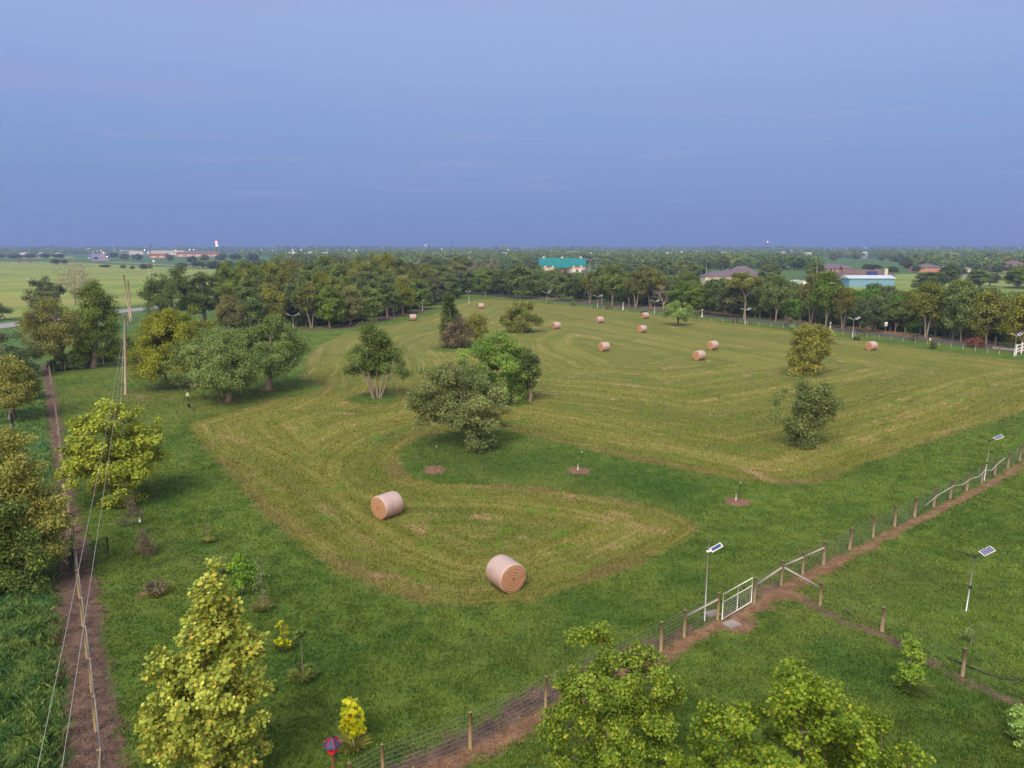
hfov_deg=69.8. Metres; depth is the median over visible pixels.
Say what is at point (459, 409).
broadleaf tree
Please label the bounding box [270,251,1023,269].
distant woodland
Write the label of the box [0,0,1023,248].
sky
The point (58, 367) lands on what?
hedge shrub
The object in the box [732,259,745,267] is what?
distant tree
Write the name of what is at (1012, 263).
brick house
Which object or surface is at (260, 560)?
sapling
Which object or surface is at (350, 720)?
sapling
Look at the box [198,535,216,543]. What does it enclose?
grass tuft
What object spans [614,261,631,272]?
distant tree
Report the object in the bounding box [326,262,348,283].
woodland tree
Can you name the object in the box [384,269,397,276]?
woodland tree
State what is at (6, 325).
country road
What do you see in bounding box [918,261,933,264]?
distant tree
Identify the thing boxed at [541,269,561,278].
thicket shrub
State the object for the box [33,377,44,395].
hedge shrub
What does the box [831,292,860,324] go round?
thicket shrub
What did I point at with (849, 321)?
thicket shrub
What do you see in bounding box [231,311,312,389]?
broadleaf tree
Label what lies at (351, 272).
woodland tree
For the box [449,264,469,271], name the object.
woodland tree
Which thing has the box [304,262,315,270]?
woodland tree
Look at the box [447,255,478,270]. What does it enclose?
woodland tree
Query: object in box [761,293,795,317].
thicket shrub
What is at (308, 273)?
woodland tree
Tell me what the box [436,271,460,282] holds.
woodland tree
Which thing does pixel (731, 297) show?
woodland tree
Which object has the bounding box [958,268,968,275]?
lawn tree
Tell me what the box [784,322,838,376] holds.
broadleaf tree
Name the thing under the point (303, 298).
woodland tree
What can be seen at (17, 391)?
broadleaf tree
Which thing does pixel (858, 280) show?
blue building
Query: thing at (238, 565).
sapling
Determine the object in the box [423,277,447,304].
woodland tree
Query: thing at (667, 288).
thicket shrub
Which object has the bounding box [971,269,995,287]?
distant tree
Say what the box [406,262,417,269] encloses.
woodland tree
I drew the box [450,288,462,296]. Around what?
edge shrub
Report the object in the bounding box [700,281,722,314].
woodland tree
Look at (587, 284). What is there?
woodland tree
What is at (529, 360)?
broadleaf tree
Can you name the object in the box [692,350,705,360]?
hay bale
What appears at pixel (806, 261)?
distant tree
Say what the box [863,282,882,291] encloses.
thicket shrub
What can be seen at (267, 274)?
woodland tree
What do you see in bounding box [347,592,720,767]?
field fence
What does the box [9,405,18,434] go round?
rough fence
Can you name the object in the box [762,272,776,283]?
distant tree
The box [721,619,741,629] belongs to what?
paving slab
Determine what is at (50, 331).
broadleaf tree
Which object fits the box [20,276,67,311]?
broadleaf tree
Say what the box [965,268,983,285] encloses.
distant tree
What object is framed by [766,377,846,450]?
broadleaf tree
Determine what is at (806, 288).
woodland tree
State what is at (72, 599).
overhead cable
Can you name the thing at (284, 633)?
sapling
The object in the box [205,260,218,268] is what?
hedgerow tree
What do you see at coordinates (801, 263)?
distant tree
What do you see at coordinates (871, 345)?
hay bale
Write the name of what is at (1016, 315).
woodland tree
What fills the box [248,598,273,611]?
grass tuft
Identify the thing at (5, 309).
broadleaf tree
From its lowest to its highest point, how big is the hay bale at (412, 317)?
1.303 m
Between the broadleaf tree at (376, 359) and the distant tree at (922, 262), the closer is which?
the broadleaf tree at (376, 359)
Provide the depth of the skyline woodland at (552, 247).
2534.71 m
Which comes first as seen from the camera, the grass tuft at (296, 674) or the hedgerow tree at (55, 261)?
the grass tuft at (296, 674)
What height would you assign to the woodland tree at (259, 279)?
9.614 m
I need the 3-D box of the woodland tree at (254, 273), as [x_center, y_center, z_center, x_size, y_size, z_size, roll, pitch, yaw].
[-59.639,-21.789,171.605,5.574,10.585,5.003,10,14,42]
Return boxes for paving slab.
[703,609,721,617]
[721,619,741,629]
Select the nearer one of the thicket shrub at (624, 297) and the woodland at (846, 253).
the thicket shrub at (624, 297)
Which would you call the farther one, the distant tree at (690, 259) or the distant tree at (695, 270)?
the distant tree at (690, 259)
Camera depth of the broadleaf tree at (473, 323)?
114.06 m
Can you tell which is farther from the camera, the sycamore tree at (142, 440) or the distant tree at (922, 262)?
the distant tree at (922, 262)
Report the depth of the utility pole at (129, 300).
154.79 m
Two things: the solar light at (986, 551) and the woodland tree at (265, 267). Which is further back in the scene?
the woodland tree at (265, 267)
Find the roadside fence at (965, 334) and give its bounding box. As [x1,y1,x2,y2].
[546,292,1017,347]
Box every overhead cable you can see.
[37,323,124,767]
[62,323,125,766]
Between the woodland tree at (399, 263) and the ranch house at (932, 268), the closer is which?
the woodland tree at (399, 263)
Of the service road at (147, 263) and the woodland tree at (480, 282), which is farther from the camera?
the service road at (147, 263)
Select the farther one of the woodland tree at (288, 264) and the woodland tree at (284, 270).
the woodland tree at (288, 264)
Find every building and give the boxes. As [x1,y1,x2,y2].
[90,253,109,260]
[101,253,108,256]
[129,251,146,254]
[151,250,189,254]
[176,252,226,256]
[840,275,896,286]
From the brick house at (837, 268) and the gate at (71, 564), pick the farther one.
the brick house at (837, 268)
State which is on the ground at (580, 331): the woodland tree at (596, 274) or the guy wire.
the woodland tree at (596, 274)
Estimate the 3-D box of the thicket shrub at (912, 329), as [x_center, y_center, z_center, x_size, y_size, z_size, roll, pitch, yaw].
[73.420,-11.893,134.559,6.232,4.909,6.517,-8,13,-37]
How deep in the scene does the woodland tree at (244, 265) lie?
191.16 m
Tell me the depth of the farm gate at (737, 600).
30.59 m
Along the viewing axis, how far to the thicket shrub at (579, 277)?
219.67 m
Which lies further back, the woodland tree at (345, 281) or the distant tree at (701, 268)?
the distant tree at (701, 268)
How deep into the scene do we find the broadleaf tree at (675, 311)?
143.23 m
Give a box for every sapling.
[201,513,214,540]
[212,560,229,574]
[224,552,257,595]
[249,556,271,605]
[274,619,291,648]
[293,627,313,676]
[338,696,366,743]
[892,632,927,687]
[958,624,976,643]
[1004,703,1023,748]
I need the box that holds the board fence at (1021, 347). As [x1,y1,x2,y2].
[1015,342,1023,355]
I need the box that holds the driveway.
[992,346,1023,350]
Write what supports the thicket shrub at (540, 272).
on the ground at (580, 331)
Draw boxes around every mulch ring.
[424,467,444,473]
[569,468,589,474]
[726,498,749,505]
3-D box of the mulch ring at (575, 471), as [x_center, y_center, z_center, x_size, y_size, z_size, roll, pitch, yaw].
[4.605,5.881,50.129,1.528,0.200,1.559,0,10,0]
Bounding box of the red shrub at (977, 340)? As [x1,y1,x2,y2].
[963,336,985,347]
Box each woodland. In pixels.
[0,244,1023,251]
[0,248,1023,257]
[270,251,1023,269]
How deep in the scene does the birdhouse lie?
19.10 m
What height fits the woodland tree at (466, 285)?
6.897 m
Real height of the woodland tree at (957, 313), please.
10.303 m
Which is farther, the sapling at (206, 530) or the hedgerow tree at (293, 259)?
the hedgerow tree at (293, 259)
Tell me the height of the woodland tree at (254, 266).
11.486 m
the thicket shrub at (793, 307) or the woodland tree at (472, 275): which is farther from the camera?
the woodland tree at (472, 275)
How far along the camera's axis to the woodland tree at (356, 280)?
163.19 m
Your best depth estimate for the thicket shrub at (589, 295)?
216.08 m
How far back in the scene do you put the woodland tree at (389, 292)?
159.94 m
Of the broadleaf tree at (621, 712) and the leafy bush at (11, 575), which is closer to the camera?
the broadleaf tree at (621, 712)
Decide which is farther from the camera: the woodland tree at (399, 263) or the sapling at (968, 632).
the woodland tree at (399, 263)
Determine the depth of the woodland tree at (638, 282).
186.36 m
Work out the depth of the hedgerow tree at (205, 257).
826.53 m
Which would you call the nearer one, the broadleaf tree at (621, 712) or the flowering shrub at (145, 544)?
the broadleaf tree at (621, 712)
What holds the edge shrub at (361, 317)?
on the ground at (580, 331)
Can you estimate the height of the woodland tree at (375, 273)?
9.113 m
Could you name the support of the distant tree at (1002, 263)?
on the ground at (580, 331)
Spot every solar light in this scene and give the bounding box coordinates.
[704,536,722,620]
[957,546,995,610]
[979,434,1003,480]
[1011,332,1023,356]
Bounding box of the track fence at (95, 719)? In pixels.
[47,360,102,767]
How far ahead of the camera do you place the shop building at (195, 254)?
1244.21 m
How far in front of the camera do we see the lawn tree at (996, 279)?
292.18 m
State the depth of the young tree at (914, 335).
120.90 m
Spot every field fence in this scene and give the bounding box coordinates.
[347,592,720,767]
[752,445,1023,603]
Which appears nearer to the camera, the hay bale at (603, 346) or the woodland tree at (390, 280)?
the hay bale at (603, 346)
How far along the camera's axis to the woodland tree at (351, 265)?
195.05 m
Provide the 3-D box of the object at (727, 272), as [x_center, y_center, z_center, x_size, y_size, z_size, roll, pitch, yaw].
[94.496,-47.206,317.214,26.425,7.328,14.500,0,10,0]
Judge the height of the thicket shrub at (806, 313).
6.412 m
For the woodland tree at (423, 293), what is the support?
on the ground at (580, 331)
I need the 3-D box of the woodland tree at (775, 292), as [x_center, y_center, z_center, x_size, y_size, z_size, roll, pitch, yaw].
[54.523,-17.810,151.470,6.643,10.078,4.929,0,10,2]
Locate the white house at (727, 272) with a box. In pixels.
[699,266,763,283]
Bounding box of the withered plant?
[143,577,168,596]
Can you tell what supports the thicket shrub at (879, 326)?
on the ground at (580, 331)
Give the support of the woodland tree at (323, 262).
on the ground at (580, 331)
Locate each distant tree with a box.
[331,255,341,263]
[420,255,433,261]
[420,259,431,263]
[490,260,503,270]
[503,263,516,270]
[508,260,520,266]
[520,264,541,273]
[524,262,541,270]
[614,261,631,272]
[630,264,637,271]
[632,264,646,270]
[642,261,655,267]
[653,258,665,267]
[659,259,671,274]
[671,260,688,273]
[681,264,701,276]
[682,257,694,262]
[686,262,705,271]
[699,258,714,268]
[716,255,731,269]
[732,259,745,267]
[757,265,777,280]
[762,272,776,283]
[766,262,782,274]
[786,256,798,267]
[790,258,805,269]
[800,258,808,269]
[805,262,827,275]
[829,254,837,259]
[852,253,859,261]
[877,254,885,261]
[889,254,900,261]
[894,253,904,261]
[898,257,914,265]
[903,259,914,267]
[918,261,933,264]
[937,264,962,284]
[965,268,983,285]
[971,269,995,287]
[992,262,1006,266]
[1000,257,1013,262]
[1002,264,1023,288]
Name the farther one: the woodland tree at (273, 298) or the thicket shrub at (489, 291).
the thicket shrub at (489, 291)
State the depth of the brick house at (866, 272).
345.82 m
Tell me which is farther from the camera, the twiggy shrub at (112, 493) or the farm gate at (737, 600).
the twiggy shrub at (112, 493)
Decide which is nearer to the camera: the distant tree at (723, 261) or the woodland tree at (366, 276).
the woodland tree at (366, 276)
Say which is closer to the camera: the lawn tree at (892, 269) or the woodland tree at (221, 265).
the woodland tree at (221, 265)
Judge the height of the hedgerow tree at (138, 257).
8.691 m
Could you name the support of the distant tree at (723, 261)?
on the ground at (580, 331)
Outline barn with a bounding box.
[538,257,586,273]
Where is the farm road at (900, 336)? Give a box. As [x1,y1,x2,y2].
[466,291,1023,352]
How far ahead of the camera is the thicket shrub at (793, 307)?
155.87 m
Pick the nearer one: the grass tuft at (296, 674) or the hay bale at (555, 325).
the grass tuft at (296, 674)
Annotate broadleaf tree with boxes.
[0,302,14,319]
[0,353,44,419]
[0,424,81,590]
[13,296,88,363]
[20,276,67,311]
[68,278,123,367]
[126,304,217,387]
[136,265,207,315]
[164,326,270,401]
[179,271,229,324]
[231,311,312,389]
[340,314,414,398]
[402,361,517,453]
[437,292,461,335]
[454,329,530,402]
[462,310,490,344]
[499,300,544,333]
[515,347,541,401]
[534,620,697,767]
[660,300,694,325]
[663,656,936,767]
[724,271,764,318]
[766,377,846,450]
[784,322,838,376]
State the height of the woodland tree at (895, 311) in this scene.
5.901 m
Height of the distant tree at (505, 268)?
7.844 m
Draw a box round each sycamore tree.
[53,398,172,509]
[131,556,276,767]
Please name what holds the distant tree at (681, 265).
on the ground at (580, 331)
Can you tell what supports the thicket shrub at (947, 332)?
on the ground at (580, 331)
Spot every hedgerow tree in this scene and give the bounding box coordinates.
[7,253,22,258]
[21,253,37,258]
[37,253,50,258]
[49,258,58,263]
[51,253,64,258]
[109,252,117,257]
[117,253,129,259]
[131,253,144,260]
[138,263,147,268]
[166,255,173,260]
[176,262,186,267]
[186,256,196,261]
[189,261,205,267]
[198,254,209,260]
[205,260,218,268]
[214,254,224,259]
[217,260,235,266]
[228,253,241,259]
[244,252,258,260]
[250,259,266,266]
[287,257,299,262]
[302,256,314,265]
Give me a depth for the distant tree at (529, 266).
343.01 m
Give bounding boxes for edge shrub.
[245,313,267,326]
[283,312,298,325]
[292,314,306,324]
[304,311,327,324]
[337,317,354,323]
[351,314,363,321]
[382,305,399,313]
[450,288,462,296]
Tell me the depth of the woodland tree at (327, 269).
194.27 m
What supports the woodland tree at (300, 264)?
on the ground at (580, 331)
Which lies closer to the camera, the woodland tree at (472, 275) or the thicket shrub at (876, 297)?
the thicket shrub at (876, 297)
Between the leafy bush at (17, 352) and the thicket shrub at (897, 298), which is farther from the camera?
the thicket shrub at (897, 298)
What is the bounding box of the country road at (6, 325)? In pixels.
[0,304,175,327]
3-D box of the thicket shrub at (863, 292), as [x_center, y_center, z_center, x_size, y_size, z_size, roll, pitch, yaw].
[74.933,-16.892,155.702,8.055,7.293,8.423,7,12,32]
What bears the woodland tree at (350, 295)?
on the ground at (580, 331)
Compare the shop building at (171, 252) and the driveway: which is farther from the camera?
the shop building at (171, 252)
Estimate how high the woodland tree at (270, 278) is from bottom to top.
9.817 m
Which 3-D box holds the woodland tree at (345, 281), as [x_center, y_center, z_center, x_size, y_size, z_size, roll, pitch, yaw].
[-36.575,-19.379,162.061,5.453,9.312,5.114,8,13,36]
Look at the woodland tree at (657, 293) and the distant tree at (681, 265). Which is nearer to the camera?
the woodland tree at (657, 293)
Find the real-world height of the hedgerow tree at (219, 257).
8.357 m
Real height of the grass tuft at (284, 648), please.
0.350 m
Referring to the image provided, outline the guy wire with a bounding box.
[121,320,124,389]
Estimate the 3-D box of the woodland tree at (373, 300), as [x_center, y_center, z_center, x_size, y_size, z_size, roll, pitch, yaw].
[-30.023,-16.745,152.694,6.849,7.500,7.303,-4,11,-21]
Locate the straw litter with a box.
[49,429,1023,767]
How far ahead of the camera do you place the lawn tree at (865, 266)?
496.38 m
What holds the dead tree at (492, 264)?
on the ground at (580, 331)
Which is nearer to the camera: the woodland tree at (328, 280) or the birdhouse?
the birdhouse
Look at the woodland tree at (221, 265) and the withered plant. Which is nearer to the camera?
the withered plant
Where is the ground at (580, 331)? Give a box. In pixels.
[0,249,1023,767]
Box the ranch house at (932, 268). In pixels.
[909,264,970,271]
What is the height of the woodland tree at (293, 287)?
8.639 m
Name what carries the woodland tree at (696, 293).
on the ground at (580, 331)
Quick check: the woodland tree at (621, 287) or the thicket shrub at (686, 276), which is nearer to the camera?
the woodland tree at (621, 287)
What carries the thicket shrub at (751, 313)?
on the ground at (580, 331)
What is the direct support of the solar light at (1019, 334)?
on the ground at (580, 331)
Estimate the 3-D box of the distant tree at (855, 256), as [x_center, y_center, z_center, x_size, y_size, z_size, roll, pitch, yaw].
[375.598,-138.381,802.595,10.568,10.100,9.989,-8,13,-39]
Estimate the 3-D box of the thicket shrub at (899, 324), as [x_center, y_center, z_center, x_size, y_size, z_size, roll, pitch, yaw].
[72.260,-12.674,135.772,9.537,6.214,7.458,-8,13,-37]
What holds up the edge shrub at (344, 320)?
on the ground at (580, 331)
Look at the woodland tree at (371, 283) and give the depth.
173.64 m
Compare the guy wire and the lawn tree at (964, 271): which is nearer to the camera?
the guy wire
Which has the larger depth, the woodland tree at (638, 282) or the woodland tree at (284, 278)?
the woodland tree at (638, 282)
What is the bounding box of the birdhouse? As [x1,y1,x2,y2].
[323,734,341,767]
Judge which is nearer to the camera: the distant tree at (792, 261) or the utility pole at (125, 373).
the utility pole at (125, 373)
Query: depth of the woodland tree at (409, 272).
214.09 m
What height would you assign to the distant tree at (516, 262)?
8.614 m
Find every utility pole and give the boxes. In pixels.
[123,274,130,319]
[124,315,126,394]
[127,281,131,319]
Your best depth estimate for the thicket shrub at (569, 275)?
244.84 m
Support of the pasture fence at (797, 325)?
on the ground at (580, 331)
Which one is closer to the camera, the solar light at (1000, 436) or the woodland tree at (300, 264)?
the solar light at (1000, 436)
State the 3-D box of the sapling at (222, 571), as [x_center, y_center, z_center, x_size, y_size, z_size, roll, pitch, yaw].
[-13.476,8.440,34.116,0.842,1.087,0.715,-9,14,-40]
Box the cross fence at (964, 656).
[819,582,1023,700]
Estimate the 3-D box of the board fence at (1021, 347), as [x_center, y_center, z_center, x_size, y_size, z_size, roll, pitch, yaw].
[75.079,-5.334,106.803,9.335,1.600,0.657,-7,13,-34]
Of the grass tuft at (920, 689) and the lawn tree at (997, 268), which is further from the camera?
the lawn tree at (997, 268)
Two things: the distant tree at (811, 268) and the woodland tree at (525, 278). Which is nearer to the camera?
the woodland tree at (525, 278)
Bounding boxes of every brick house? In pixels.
[823,264,854,272]
[833,269,894,279]
[989,261,1023,271]
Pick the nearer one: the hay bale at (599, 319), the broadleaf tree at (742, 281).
the hay bale at (599, 319)
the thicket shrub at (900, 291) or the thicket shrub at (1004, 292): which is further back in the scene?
the thicket shrub at (900, 291)
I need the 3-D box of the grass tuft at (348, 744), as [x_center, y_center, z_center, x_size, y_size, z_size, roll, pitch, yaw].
[-4.829,10.940,22.429,1.337,0.320,1.290,-8,13,-36]
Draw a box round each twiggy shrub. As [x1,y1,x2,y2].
[93,453,134,506]
[113,495,144,525]
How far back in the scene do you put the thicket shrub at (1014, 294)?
141.04 m
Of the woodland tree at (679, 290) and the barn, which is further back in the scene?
the barn
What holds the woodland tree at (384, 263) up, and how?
on the ground at (580, 331)
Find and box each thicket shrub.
[486,272,501,293]
[491,267,501,272]
[503,281,516,294]
[529,279,547,296]
[532,267,547,278]
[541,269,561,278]
[541,271,556,279]
[544,273,557,283]
[545,282,559,297]
[559,269,578,279]
[573,275,585,298]
[583,290,599,299]
[602,291,621,301]
[619,292,632,302]
[628,292,648,303]
[647,280,672,305]
[667,275,679,284]
[668,288,690,308]
[678,271,701,283]
[681,280,701,308]
[703,277,720,286]
[715,281,729,312]
[729,301,748,314]
[747,290,767,315]
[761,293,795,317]
[777,298,805,319]
[786,282,797,289]
[789,290,801,298]
[801,301,824,321]
[816,302,856,323]
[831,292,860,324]
[845,303,883,326]
[853,288,886,297]
[859,294,879,301]
[861,304,890,328]
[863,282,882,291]
[867,291,890,298]
[874,286,902,297]
[878,295,893,304]
[881,285,898,292]
[885,299,915,331]
[887,291,910,304]
[890,290,906,297]
[896,315,927,331]
[912,313,951,334]
[931,315,954,335]
[954,286,990,337]
[962,285,1007,339]
[986,290,1014,340]
[993,294,1020,341]
[1005,291,1023,296]
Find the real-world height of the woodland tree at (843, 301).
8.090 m
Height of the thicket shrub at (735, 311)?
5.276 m
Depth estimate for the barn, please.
439.19 m
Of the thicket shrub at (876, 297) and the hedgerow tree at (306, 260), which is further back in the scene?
the hedgerow tree at (306, 260)
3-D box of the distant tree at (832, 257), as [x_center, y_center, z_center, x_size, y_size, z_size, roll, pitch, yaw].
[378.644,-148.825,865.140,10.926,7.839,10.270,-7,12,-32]
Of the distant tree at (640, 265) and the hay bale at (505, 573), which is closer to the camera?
the hay bale at (505, 573)
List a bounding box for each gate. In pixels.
[68,525,109,577]
[722,577,753,619]
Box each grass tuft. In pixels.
[143,588,165,597]
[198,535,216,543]
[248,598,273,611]
[269,635,296,651]
[284,663,319,683]
[337,728,372,753]
[889,675,935,697]
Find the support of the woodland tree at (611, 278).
on the ground at (580, 331)
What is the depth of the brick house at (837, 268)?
449.26 m
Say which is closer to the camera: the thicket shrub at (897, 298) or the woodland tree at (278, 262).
the thicket shrub at (897, 298)
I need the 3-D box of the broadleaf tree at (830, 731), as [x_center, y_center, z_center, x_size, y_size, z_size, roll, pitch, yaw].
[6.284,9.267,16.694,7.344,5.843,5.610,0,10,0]
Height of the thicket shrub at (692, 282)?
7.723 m
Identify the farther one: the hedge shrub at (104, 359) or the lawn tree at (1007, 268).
the lawn tree at (1007, 268)
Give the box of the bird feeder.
[186,393,189,407]
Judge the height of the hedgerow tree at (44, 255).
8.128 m
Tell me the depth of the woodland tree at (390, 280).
183.21 m
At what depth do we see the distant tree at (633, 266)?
409.52 m
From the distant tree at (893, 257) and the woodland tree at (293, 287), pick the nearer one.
the woodland tree at (293, 287)
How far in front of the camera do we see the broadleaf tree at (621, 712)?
18.84 m
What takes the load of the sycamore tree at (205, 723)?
on the ground at (580, 331)
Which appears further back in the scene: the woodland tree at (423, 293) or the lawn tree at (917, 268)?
the lawn tree at (917, 268)
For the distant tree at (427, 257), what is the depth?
507.88 m
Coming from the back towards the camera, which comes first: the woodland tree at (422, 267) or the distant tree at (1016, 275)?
the distant tree at (1016, 275)
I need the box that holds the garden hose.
[948,657,1023,680]
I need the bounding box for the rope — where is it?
[925,458,1004,505]
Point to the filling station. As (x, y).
(158, 255)
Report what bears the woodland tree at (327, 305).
on the ground at (580, 331)
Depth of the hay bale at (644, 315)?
158.39 m
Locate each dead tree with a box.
[51,258,106,304]
[467,261,485,270]
[484,254,500,269]
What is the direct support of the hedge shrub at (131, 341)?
on the ground at (580, 331)
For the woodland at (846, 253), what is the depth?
1325.70 m
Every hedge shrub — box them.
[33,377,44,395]
[46,353,68,371]
[64,350,89,369]
[98,342,112,361]
[110,338,129,356]
[122,336,140,350]
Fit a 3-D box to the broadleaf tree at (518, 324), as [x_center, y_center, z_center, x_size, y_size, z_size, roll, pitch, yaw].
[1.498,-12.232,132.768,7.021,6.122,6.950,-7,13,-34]
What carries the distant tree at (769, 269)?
on the ground at (580, 331)
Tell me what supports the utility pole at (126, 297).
on the ground at (580, 331)
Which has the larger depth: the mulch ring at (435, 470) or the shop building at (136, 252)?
the shop building at (136, 252)
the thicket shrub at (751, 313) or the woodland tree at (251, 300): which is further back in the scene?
the thicket shrub at (751, 313)
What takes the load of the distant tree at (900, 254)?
on the ground at (580, 331)
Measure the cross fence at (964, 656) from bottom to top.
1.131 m
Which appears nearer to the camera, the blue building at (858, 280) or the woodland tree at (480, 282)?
the woodland tree at (480, 282)
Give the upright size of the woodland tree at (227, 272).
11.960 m
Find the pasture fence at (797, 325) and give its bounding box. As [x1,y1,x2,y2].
[471,292,1000,354]
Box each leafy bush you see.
[0,332,42,377]
[0,489,62,594]
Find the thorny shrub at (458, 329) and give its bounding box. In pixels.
[436,316,475,348]
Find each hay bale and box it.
[371,491,403,519]
[410,314,415,320]
[478,303,483,308]
[486,554,525,593]
[551,322,560,328]
[595,317,603,322]
[598,342,609,350]
[637,325,646,332]
[641,312,648,318]
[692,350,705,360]
[706,341,718,349]
[865,341,877,349]
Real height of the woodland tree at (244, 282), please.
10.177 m
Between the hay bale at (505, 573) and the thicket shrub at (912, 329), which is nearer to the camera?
the hay bale at (505, 573)
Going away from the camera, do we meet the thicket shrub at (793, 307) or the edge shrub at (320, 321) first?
the edge shrub at (320, 321)
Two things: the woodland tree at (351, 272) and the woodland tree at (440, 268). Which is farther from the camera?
the woodland tree at (440, 268)
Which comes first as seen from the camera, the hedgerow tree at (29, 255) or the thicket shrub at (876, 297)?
the thicket shrub at (876, 297)
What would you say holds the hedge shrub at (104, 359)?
on the ground at (580, 331)
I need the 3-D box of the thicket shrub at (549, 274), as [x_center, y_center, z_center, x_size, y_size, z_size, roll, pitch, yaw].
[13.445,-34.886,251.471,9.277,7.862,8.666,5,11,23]
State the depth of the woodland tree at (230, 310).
128.34 m
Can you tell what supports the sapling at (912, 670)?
on the ground at (580, 331)
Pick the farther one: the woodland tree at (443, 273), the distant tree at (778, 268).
the distant tree at (778, 268)
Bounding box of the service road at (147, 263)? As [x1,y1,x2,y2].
[112,262,206,267]
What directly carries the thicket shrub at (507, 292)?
on the ground at (580, 331)
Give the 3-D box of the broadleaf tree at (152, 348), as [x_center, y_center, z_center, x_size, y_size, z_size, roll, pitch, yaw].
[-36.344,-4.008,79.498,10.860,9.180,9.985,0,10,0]
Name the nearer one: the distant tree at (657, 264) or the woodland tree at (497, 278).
the woodland tree at (497, 278)
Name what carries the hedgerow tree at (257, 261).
on the ground at (580, 331)
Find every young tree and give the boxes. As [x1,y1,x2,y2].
[783,315,792,327]
[862,325,872,333]
[908,334,919,340]
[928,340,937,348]
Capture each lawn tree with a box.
[861,264,871,269]
[869,264,883,269]
[886,266,899,273]
[911,265,922,271]
[911,271,952,287]
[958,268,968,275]
[985,273,1003,285]
[989,265,1006,273]
[1003,266,1017,270]
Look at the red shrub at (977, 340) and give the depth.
112.54 m
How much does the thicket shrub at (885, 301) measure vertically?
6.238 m
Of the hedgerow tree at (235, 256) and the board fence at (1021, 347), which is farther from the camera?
the hedgerow tree at (235, 256)
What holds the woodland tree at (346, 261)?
on the ground at (580, 331)
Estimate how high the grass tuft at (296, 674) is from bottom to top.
0.350 m
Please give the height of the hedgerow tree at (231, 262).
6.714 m
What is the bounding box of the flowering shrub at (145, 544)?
[128,526,158,555]
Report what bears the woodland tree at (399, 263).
on the ground at (580, 331)
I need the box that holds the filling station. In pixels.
[149,253,168,257]
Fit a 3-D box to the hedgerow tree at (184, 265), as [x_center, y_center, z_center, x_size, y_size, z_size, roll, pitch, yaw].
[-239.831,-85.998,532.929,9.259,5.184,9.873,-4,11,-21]
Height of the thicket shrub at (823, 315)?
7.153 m
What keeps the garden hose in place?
on the ground at (580, 331)
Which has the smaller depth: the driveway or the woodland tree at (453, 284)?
the driveway
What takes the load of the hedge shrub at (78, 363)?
on the ground at (580, 331)
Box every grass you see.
[0,393,73,767]
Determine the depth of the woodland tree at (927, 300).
122.66 m
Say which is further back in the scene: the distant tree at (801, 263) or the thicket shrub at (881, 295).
the distant tree at (801, 263)
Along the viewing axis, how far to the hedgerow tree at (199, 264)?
543.63 m
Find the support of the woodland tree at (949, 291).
on the ground at (580, 331)
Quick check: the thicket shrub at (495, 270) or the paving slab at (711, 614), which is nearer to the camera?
the paving slab at (711, 614)
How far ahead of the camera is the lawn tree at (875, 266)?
474.75 m
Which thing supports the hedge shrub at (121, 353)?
on the ground at (580, 331)
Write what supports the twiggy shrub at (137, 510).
on the ground at (580, 331)
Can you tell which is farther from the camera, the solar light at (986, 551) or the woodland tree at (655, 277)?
the woodland tree at (655, 277)
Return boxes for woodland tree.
[213,260,235,274]
[213,262,239,303]
[214,281,237,313]
[214,294,246,330]
[233,267,254,286]
[234,287,269,326]
[235,261,251,274]
[236,273,254,292]
[246,263,259,271]
[247,275,265,304]
[249,268,262,278]
[258,281,288,327]
[259,260,278,275]
[260,274,282,292]
[261,272,278,280]
[272,255,283,267]
[276,271,298,290]
[277,268,294,278]
[279,259,301,275]
[280,282,310,314]
[290,282,322,327]
[293,261,305,270]
[293,271,310,285]
[293,274,307,284]
[295,268,315,282]
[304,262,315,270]
[308,272,326,290]
[311,255,332,270]
[313,284,347,327]
[319,267,334,273]
[319,275,341,297]
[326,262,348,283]
[329,257,342,266]
[337,275,353,304]
[338,283,364,324]
[342,258,357,265]
[342,267,361,280]
[345,262,363,276]
[345,274,367,295]
[353,256,367,261]
[354,259,374,272]
[356,285,384,319]
[357,271,378,287]
[364,279,379,294]
[368,253,379,263]
[369,260,383,277]
[372,271,382,280]
[373,282,402,316]
[374,276,400,285]
[378,251,399,275]
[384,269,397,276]
[390,258,410,268]
[390,274,411,285]
[394,281,417,313]
[397,266,420,281]
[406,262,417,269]
[408,279,433,309]
[416,270,443,281]
[418,264,429,270]
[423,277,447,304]
[426,259,447,265]
[432,265,452,273]
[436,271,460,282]
[439,259,453,266]
[440,273,462,294]
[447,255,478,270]
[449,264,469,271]
[453,273,471,289]
[461,270,478,293]
[473,267,497,294]
[487,270,510,294]
[501,264,538,298]
[548,274,570,299]
[563,277,587,301]
[582,270,596,302]
[589,265,609,303]
[596,263,625,305]
[615,272,635,306]
[623,269,650,307]
[639,266,666,306]
[651,285,669,309]
[665,280,691,307]
[682,283,709,311]
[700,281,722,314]
[714,280,753,317]
[748,286,771,317]
[758,273,791,321]
[798,271,821,325]
[804,268,845,327]
[830,286,857,328]
[849,297,887,327]
[883,300,914,331]
[899,289,922,331]
[910,280,945,337]
[941,279,968,339]
[941,279,981,341]
[962,289,1013,344]
[997,293,1023,349]
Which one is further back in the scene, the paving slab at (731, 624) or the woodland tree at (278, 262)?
the woodland tree at (278, 262)
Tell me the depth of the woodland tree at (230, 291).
149.77 m
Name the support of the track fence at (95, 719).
on the ground at (580, 331)
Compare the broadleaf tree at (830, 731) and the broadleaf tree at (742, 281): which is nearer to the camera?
the broadleaf tree at (830, 731)

